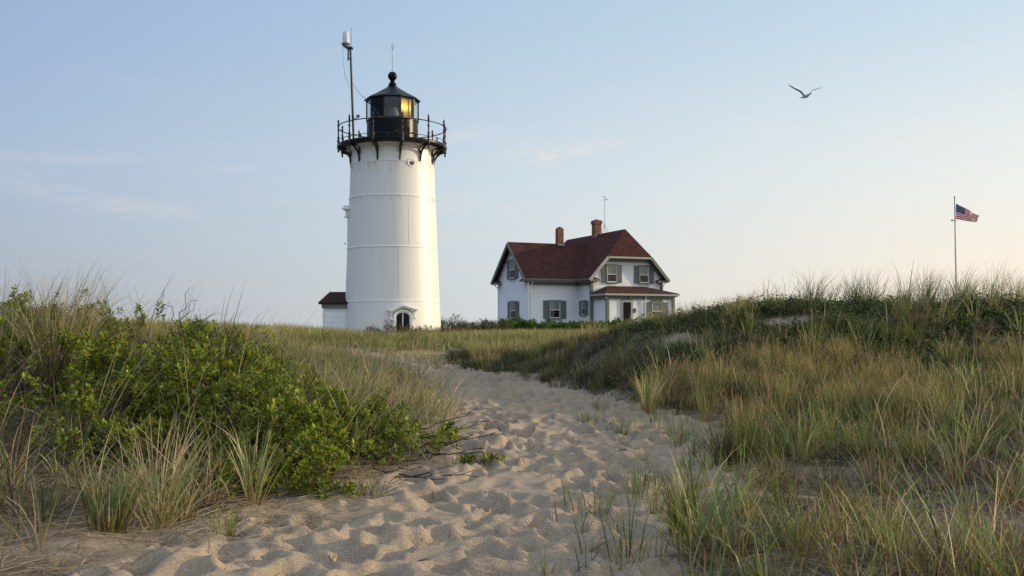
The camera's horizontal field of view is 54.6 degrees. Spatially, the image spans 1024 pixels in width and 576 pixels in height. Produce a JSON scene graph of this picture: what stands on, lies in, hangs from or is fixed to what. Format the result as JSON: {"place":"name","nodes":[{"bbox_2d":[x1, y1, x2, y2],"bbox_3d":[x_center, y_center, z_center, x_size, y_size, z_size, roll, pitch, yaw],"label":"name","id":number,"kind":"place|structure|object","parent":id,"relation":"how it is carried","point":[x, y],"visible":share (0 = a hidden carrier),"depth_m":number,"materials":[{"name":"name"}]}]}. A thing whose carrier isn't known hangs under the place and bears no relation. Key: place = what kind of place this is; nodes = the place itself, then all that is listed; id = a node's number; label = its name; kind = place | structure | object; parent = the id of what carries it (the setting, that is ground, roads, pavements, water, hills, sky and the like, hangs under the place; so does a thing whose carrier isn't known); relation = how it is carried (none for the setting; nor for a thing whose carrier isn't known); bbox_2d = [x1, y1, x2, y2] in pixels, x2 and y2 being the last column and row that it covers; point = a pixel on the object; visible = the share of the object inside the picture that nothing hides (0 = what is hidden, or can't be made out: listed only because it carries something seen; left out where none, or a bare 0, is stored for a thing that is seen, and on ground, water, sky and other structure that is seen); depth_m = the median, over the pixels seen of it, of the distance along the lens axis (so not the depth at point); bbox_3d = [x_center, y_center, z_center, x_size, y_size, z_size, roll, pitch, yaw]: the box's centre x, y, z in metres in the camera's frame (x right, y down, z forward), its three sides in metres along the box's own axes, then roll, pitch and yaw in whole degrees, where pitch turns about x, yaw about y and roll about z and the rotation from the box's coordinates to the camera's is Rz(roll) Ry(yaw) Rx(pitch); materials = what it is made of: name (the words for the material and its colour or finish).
{"place":"outdoors","nodes":[
{"label":"outdoors","id":0,"kind":"place"},
{"bbox_2d":[3,316,415,348],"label":"dune grass","id":1,"kind":"structure","parent":0,"point":[310,332],"depth_m":36.81,"materials":[{"name":"green plant"}]},
{"bbox_2d":[328,327,610,333],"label":"yard grass","id":2,"kind":"structure","parent":0,"point":[484,330],"depth_m":60.02,"materials":[{"name":"green plant"}]},
{"bbox_2d":[0,309,1023,575],"bbox_3d":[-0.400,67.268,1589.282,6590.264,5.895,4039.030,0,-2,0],"label":"ground","id":3,"kind":"structure","parent":0,"point":[468,511],"depth_m":8.52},
{"bbox_2d":[0,293,66,353],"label":"bayberry shrub","id":4,"kind":"object","parent":3,"relation":"on","point":[22,317],"visible":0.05,"depth_m":13.10,"materials":[{"name":"green plant"}]},
{"bbox_2d":[0,268,103,368],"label":"grass clump","id":5,"kind":"object","parent":3,"relation":"on","point":[40,312],"visible":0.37,"depth_m":12.07,"materials":[{"name":"green plant"}]},
{"bbox_2d":[0,283,139,377],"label":"bayberry shrub","id":6,"kind":"object","parent":3,"relation":"on","point":[25,309],"visible":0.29,"depth_m":12.58,"materials":[{"name":"green plant"}]},
{"bbox_2d":[0,259,148,394],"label":"grass clump","id":7,"kind":"object","parent":3,"relation":"on","point":[64,323],"visible":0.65,"depth_m":11.29,"materials":[{"name":"green plant"}]},
{"bbox_2d":[0,324,168,426],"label":"bayberry shrub","id":8,"kind":"object","parent":3,"relation":"on","point":[74,338],"visible":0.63,"depth_m":10.85,"materials":[{"name":"green plant"}]},
{"bbox_2d":[0,350,192,464],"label":"bayberry shrub","id":9,"kind":"object","parent":3,"relation":"on","point":[84,407],"visible":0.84,"depth_m":9.64,"materials":[{"name":"green plant"}]},
{"bbox_2d":[50,450,162,534],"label":"grass clump","id":10,"kind":"object","parent":3,"relation":"on","point":[108,519],"visible":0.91,"depth_m":7.46,"materials":[{"name":"green plant"}]},
{"bbox_2d":[51,288,237,378],"bbox_3d":[-4.732,0.623,13.007,2.646,1.306,2.014,0,-2,0],"label":"bayberry shrub","id":11,"kind":"object","parent":3,"relation":"on","point":[132,330],"visible":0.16,"depth_m":12.94,"materials":[{"name":"green plant"}]},
{"bbox_2d":[64,402,236,517],"bbox_3d":[-2.888,1.428,8.230,1.615,0.978,1.363,1,-3,-28],"label":"grass clump","id":12,"kind":"object","parent":3,"relation":"on","point":[166,477],"visible":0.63,"depth_m":8.17,"materials":[{"name":"green plant"}]},
{"bbox_2d":[0,369,311,559],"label":"foreground marram","id":13,"kind":"object","parent":3,"relation":"on","point":[176,500],"visible":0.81,"depth_m":8.18,"materials":[{"name":"green plant"}]},
{"bbox_2d":[77,320,281,431],"bbox_3d":[-3.711,0.948,11.005,2.349,1.280,1.748,0,-2,0],"label":"bayberry shrub","id":14,"kind":"object","parent":3,"relation":"on","point":[171,371],"visible":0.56,"depth_m":10.77,"materials":[{"name":"green plant"}]},
{"bbox_2d":[148,311,283,392],"bbox_3d":[-3.672,0.809,12.812,1.630,1.294,1.956,0,-2,0],"label":"bayberry shrub","id":15,"kind":"object","parent":3,"relation":"on","point":[222,337],"visible":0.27,"depth_m":12.46,"materials":[{"name":"green plant"}]},
{"bbox_2d":[159,288,222,332],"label":"dead branch","id":16,"kind":"object","parent":15,"relation":"on","point":[181,311],"visible":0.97,"depth_m":12.23,"materials":[{"name":"brown wood"}]},
{"bbox_2d":[202,502,242,536],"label":"grass clump","id":17,"kind":"object","parent":3,"relation":"on","point":[230,529],"visible":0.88,"depth_m":7.48,"materials":[{"name":"green plant"}]},
{"bbox_2d":[140,352,337,459],"bbox_3d":[-2.720,1.259,10.332,1.946,1.192,1.629,-1,-3,21],"label":"bayberry shrub","id":18,"kind":"object","parent":3,"relation":"on","point":[288,395],"visible":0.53,"depth_m":10.19,"materials":[{"name":"green plant"}]},
{"bbox_2d":[195,457,282,498],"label":"bayberry shrub","id":19,"kind":"object","parent":3,"relation":"on","point":[232,470],"visible":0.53,"depth_m":8.83,"materials":[{"name":"green plant"}]},
{"bbox_2d":[0,258,487,470],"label":"thicket marram","id":20,"kind":"object","parent":3,"relation":"on","point":[362,400],"visible":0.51,"depth_m":12.12,"materials":[{"name":"green plant"}]},
{"bbox_2d":[230,316,262,351],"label":"dead branch","id":21,"kind":"object","parent":3,"relation":"on","point":[238,333],"visible":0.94,"depth_m":12.03,"materials":[{"name":"brown wood"}]},
{"bbox_2d":[15,316,487,409],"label":"slope grass","id":22,"kind":"structure","parent":3,"relation":"on","point":[334,357],"depth_m":21.94,"materials":[{"name":"green plant"}]},
{"bbox_2d":[214,423,304,507],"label":"grass clump","id":23,"kind":"object","parent":3,"relation":"on","point":[250,495],"visible":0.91,"depth_m":8.40,"materials":[{"name":"green plant"}]},
{"bbox_2d":[191,345,336,417],"bbox_3d":[-2.949,1.191,11.812,1.868,1.017,1.790,0,-2,0],"label":"bayberry shrub","id":24,"kind":"object","parent":3,"relation":"on","point":[281,372],"visible":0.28,"depth_m":11.79,"materials":[{"name":"green plant"}]},
{"bbox_2d":[205,330,328,385],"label":"bayberry shrub","id":25,"kind":"object","parent":3,"relation":"on","point":[275,355],"visible":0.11,"depth_m":14.08,"materials":[{"name":"green plant"}]},
{"bbox_2d":[205,396,361,480],"bbox_3d":[-2.229,1.488,9.608,1.508,0.860,1.382,1,-2,-16],"label":"bayberry shrub","id":26,"kind":"object","parent":3,"relation":"on","point":[327,447],"visible":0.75,"depth_m":9.50,"materials":[{"name":"green plant"}]},
{"bbox_2d":[301,503,323,531],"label":"grass clump","id":27,"kind":"object","parent":3,"relation":"on","point":[311,520],"visible":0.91,"depth_m":7.61,"materials":[{"name":"green plant"}]},
{"bbox_2d":[264,459,366,501],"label":"bayberry shrub","id":28,"kind":"object","parent":3,"relation":"on","point":[309,485],"visible":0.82,"depth_m":8.82,"materials":[{"name":"green plant"}]},
{"bbox_2d":[318,292,347,331],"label":"entry shed","id":29,"kind":"structure","parent":3,"relation":"on","point":[334,305],"depth_m":51.48,"materials":[{"name":"white"}]},
{"bbox_2d":[0,377,678,575],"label":"bleached straw","id":30,"kind":"object","parent":3,"relation":"on","point":[281,505],"visible":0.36,"depth_m":8.24,"materials":[{"name":"beige plant"}]},
{"bbox_2d":[288,371,391,425],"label":"bayberry shrub","id":31,"kind":"object","parent":3,"relation":"on","point":[319,375],"visible":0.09,"depth_m":12.69,"materials":[{"name":"green plant"}]},
{"bbox_2d":[289,378,440,465],"bbox_3d":[-1.789,1.453,10.791,1.798,0.992,1.377,-1,-3,25],"label":"bayberry shrub","id":32,"kind":"object","parent":3,"relation":"on","point":[372,446],"visible":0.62,"depth_m":10.63,"materials":[{"name":"green plant"}]},
{"bbox_2d":[354,462,392,498],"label":"grass clump","id":33,"kind":"object","parent":3,"relation":"on","point":[371,487],"visible":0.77,"depth_m":8.79,"materials":[{"name":"green plant"}]},
{"bbox_2d":[364,325,382,332],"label":"red weed","id":34,"kind":"object","parent":3,"relation":"on","point":[373,329],"visible":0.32,"depth_m":47.20,"materials":[{"name":"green plant"}]},
{"bbox_2d":[337,43,446,332],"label":"lighthouse","id":35,"kind":"object","parent":3,"relation":"on","point":[392,272],"visible":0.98,"depth_m":50.71,"materials":[{"name":"white paint"}]},
{"bbox_2d":[341,27,379,137],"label":"beacon mast","id":36,"kind":"object","parent":35,"relation":"on","point":[345,43],"visible":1,"depth_m":50.86,"materials":[{"name":"black metal"}]},
{"bbox_2d":[380,319,403,333],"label":"red weed","id":37,"kind":"object","parent":3,"relation":"on","point":[386,327],"visible":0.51,"depth_m":47.30,"materials":[{"name":"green plant"}]},
{"bbox_2d":[395,321,415,331],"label":"red weed","id":38,"kind":"object","parent":3,"relation":"on","point":[401,330],"visible":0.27,"depth_m":46.95,"materials":[{"name":"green plant"}]},
{"bbox_2d":[413,323,433,332],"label":"red weed","id":39,"kind":"object","parent":3,"relation":"on","point":[426,328],"visible":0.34,"depth_m":47.05,"materials":[{"name":"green plant"}]},
{"bbox_2d":[385,415,467,457],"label":"bayberry shrub","id":40,"kind":"object","parent":3,"relation":"on","point":[446,430],"visible":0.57,"depth_m":10.86,"materials":[{"name":"green plant"}]},
{"bbox_2d":[373,457,480,479],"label":"dead branch","id":41,"kind":"object","parent":3,"relation":"on","point":[406,476],"visible":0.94,"depth_m":9.83,"materials":[{"name":"brown wood"}]},
{"bbox_2d":[256,327,603,368],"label":"meadow grass","id":42,"kind":"structure","parent":3,"relation":"on","point":[429,340],"depth_m":34.87,"materials":[{"name":"green plant"}]},
{"bbox_2d":[430,324,453,333],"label":"red weed","id":43,"kind":"object","parent":3,"relation":"on","point":[446,330],"visible":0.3,"depth_m":47.69,"materials":[{"name":"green plant"}]},
{"bbox_2d":[442,448,460,466],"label":"grass clump","id":44,"kind":"object","parent":3,"relation":"on","point":[452,459],"visible":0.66,"depth_m":10.24,"materials":[{"name":"green plant"}]},
{"bbox_2d":[441,313,471,332],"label":"twiggy shrub","id":45,"kind":"object","parent":3,"relation":"on","point":[451,324],"visible":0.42,"depth_m":59.86,"materials":[{"name":"green plant"}]},
{"bbox_2d":[442,325,473,333],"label":"red weed","id":46,"kind":"object","parent":3,"relation":"on","point":[460,329],"visible":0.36,"depth_m":48.39,"materials":[{"name":"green plant"}]},
{"bbox_2d":[419,407,504,455],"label":"dead branch","id":47,"kind":"object","parent":3,"relation":"on","point":[464,438],"visible":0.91,"depth_m":10.90,"materials":[{"name":"brown wood"}]},
{"bbox_2d":[452,319,480,330],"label":"twiggy shrub","id":48,"kind":"object","parent":3,"relation":"on","point":[475,327],"visible":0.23,"depth_m":60.74,"materials":[{"name":"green plant"}]},
{"bbox_2d":[459,446,506,465],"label":"bayberry shrub","id":49,"kind":"object","parent":3,"relation":"on","point":[487,457],"visible":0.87,"depth_m":10.65,"materials":[{"name":"green plant"}]},
{"bbox_2d":[468,318,498,332],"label":"twiggy shrub","id":50,"kind":"object","parent":3,"relation":"on","point":[490,325],"visible":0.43,"depth_m":61.75,"materials":[{"name":"green plant"}]},
{"bbox_2d":[481,318,515,330],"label":"twiggy shrub","id":51,"kind":"object","parent":3,"relation":"on","point":[503,327],"visible":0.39,"depth_m":63.73,"materials":[{"name":"green plant"}]},
{"bbox_2d":[489,316,532,329],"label":"rose shrub","id":52,"kind":"object","parent":3,"relation":"on","point":[515,321],"visible":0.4,"depth_m":72.13,"materials":[{"name":"green plant"}]},
{"bbox_2d":[515,318,554,330],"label":"rose shrub","id":53,"kind":"object","parent":3,"relation":"on","point":[528,324],"visible":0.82,"depth_m":71.49,"materials":[{"name":"green plant"}]},
{"bbox_2d":[540,318,566,329],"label":"rose shrub","id":54,"kind":"object","parent":3,"relation":"on","point":[555,324],"visible":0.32,"depth_m":72.59,"materials":[{"name":"green plant"}]},
{"bbox_2d":[558,476,569,505],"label":"grass clump","id":55,"kind":"object","parent":3,"relation":"on","point":[564,494],"visible":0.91,"depth_m":8.65,"materials":[{"name":"green plant"}]},
{"bbox_2d":[557,320,588,329],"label":"rose shrub","id":56,"kind":"object","parent":3,"relation":"on","point":[573,325],"visible":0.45,"depth_m":71.98,"materials":[{"name":"green plant"}]},
{"bbox_2d":[490,219,679,325],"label":"keepers house","id":57,"kind":"structure","parent":3,"relation":"on","point":[607,276],"depth_m":85.18,"materials":[{"name":"white paint"}]},
{"bbox_2d":[508,259,515,279],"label":"window","id":58,"kind":"structure","parent":57,"relation":"in","point":[511,262],"depth_m":87.22,"materials":[{"name":"grey glass"}]},
{"bbox_2d":[509,301,515,319],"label":"window","id":59,"kind":"structure","parent":57,"relation":"in","point":[512,303],"depth_m":86.93,"materials":[{"name":"grey glass"}]},
{"bbox_2d":[548,300,561,318],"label":"window","id":60,"kind":"structure","parent":57,"relation":"in","point":[554,305],"depth_m":84.91,"materials":[{"name":"white glass"}]},
{"bbox_2d":[580,300,586,315],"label":"window","id":61,"kind":"structure","parent":57,"relation":"in","point":[583,302],"depth_m":84.92,"materials":[{"name":"grey glass"}]},
{"bbox_2d":[600,196,607,234],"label":"weather mast","id":62,"kind":"object","parent":57,"relation":"on","point":[604,226],"visible":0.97,"depth_m":88.94,"materials":[{"name":"silver metal"}]},
{"bbox_2d":[605,264,618,282],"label":"window","id":63,"kind":"structure","parent":57,"relation":"in","point":[611,269],"depth_m":84.50,"materials":[{"name":"white glass"}]},
{"bbox_2d":[623,302,630,321],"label":"door","id":64,"kind":"structure","parent":57,"relation":"in","point":[626,305],"depth_m":81.96,"materials":[{"name":"brown wood"}]},
{"bbox_2d":[638,265,650,283],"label":"window","id":65,"kind":"structure","parent":57,"relation":"in","point":[644,270],"depth_m":85.74,"materials":[{"name":"white glass"}]},
{"bbox_2d":[650,301,663,316],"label":"window","id":66,"kind":"structure","parent":57,"relation":"in","point":[659,304],"depth_m":83.17,"materials":[{"name":"grey glass"}]},
{"bbox_2d":[572,409,600,423],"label":"grass clump","id":67,"kind":"object","parent":3,"relation":"on","point":[583,419],"visible":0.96,"depth_m":14.14,"materials":[{"name":"green plant"}]},
{"bbox_2d":[577,319,614,329],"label":"rose shrub","id":68,"kind":"object","parent":3,"relation":"on","point":[601,324],"visible":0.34,"depth_m":71.53,"materials":[{"name":"green plant"}]},
{"bbox_2d":[576,476,619,517],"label":"grass clump","id":69,"kind":"object","parent":3,"relation":"on","point":[599,501],"visible":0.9,"depth_m":8.24,"materials":[{"name":"green plant"}]},
{"bbox_2d":[587,394,612,410],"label":"grass clump","id":70,"kind":"object","parent":3,"relation":"on","point":[597,405],"visible":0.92,"depth_m":15.52,"materials":[{"name":"green plant"}]},
{"bbox_2d":[565,507,635,556],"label":"grass clump","id":71,"kind":"object","parent":3,"relation":"on","point":[595,548],"visible":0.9,"depth_m":6.99,"materials":[{"name":"green plant"}]},
{"bbox_2d":[606,317,627,326],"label":"rose shrub","id":72,"kind":"object","parent":3,"relation":"on","point":[615,321],"visible":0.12,"depth_m":72.74,"materials":[{"name":"green plant"}]},
{"bbox_2d":[607,413,631,435],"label":"grass clump","id":73,"kind":"object","parent":3,"relation":"on","point":[624,430],"visible":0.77,"depth_m":12.87,"materials":[{"name":"green plant"}]},
{"bbox_2d":[588,488,680,562],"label":"grass clump","id":74,"kind":"object","parent":3,"relation":"on","point":[630,540],"visible":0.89,"depth_m":6.85,"materials":[{"name":"green plant"}]},
{"bbox_2d":[620,456,653,499],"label":"grass clump","id":75,"kind":"object","parent":3,"relation":"on","point":[637,486],"visible":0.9,"depth_m":8.79,"materials":[{"name":"green plant"}]},
{"bbox_2d":[617,368,666,413],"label":"grass clump","id":76,"kind":"object","parent":3,"relation":"on","point":[649,394],"visible":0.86,"depth_m":15.16,"materials":[{"name":"green plant"}]},
{"bbox_2d":[639,478,679,519],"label":"grass clump","id":77,"kind":"object","parent":3,"relation":"on","point":[657,508],"visible":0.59,"depth_m":8.22,"materials":[{"name":"green plant"}]},
{"bbox_2d":[654,424,688,445],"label":"grass clump","id":78,"kind":"object","parent":3,"relation":"on","point":[681,438],"visible":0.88,"depth_m":11.91,"materials":[{"name":"green plant"}]},
{"bbox_2d":[641,464,710,535],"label":"grass clump","id":79,"kind":"object","parent":3,"relation":"on","point":[670,500],"visible":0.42,"depth_m":7.39,"materials":[{"name":"green plant"}]},
{"bbox_2d":[669,452,721,491],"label":"grass clump","id":80,"kind":"object","parent":3,"relation":"on","point":[686,472],"visible":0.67,"depth_m":9.21,"materials":[{"name":"green plant"}]},
{"bbox_2d":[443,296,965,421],"bbox_3d":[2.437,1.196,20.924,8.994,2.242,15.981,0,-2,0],"label":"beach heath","id":81,"kind":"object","parent":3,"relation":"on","point":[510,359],"visible":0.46,"depth_m":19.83,"materials":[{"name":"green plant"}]},
{"bbox_2d":[690,418,771,465],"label":"grass clump","id":82,"kind":"object","parent":3,"relation":"on","point":[727,445],"visible":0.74,"depth_m":10.49,"materials":[{"name":"green plant"}]},
{"bbox_2d":[522,375,1023,575],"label":"sparse field grass","id":83,"kind":"structure","parent":3,"relation":"on","point":[795,537],"depth_m":6.80,"materials":[{"name":"green plant"}]},
{"bbox_2d":[591,307,1023,575],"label":"withered tussocks","id":84,"kind":"object","parent":3,"relation":"on","point":[888,467],"visible":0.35,"depth_m":9.45,"materials":[{"name":"beige plant"}]},
{"bbox_2d":[591,292,1023,499],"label":"creeping vine cover","id":85,"kind":"object","parent":3,"relation":"on","point":[1019,311],"visible":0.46,"depth_m":18.68,"materials":[{"name":"green plant"}]},
{"bbox_2d":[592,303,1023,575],"bbox_3d":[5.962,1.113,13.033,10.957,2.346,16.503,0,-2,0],"label":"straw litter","id":86,"kind":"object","parent":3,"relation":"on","point":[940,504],"visible":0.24,"depth_m":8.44,"materials":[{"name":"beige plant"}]},
{"bbox_2d":[621,299,1023,478],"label":"seeding grass","id":87,"kind":"structure","parent":3,"relation":"on","point":[773,387],"depth_m":14.28,"materials":[{"name":"green plant"}]},
{"bbox_2d":[638,257,1023,351],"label":"crest grass","id":88,"kind":"structure","parent":3,"relation":"on","point":[927,297],"depth_m":20.20,"materials":[{"name":"green plant"}]},
{"bbox_2d":[951,196,956,293],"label":"flagpole","id":89,"kind":"object","parent":3,"relation":"on","point":[954,220],"visible":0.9,"depth_m":75.16,"materials":[{"name":"silver metal"}]},
{"bbox_2d":[956,204,978,221],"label":"flag","id":90,"kind":"object","parent":89,"relation":"attached to","point":[963,213],"visible":1,"depth_m":75.30,"materials":[{"name":"multicoloured fabric"}]},
{"bbox_2d":[0,0,1023,328],"label":"sky","id":91,"kind":"structure","parent":0,"point":[157,141],"materials":[{"name":"blue"}]},
{"bbox_2d":[453,285,1023,422],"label":"dune slope grass","id":92,"kind":"structure","parent":0,"point":[595,337],"depth_m":19.03,"materials":[{"name":"green plant"}]},
{"bbox_2d":[788,84,821,97],"bbox_3d":[11.079,-7.426,37.335,1.301,0.554,0.469,0,-2,7],"label":"gull","id":93,"kind":"object","parent":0,"point":[804,96],"visible":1,"depth_m":37.33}
]}

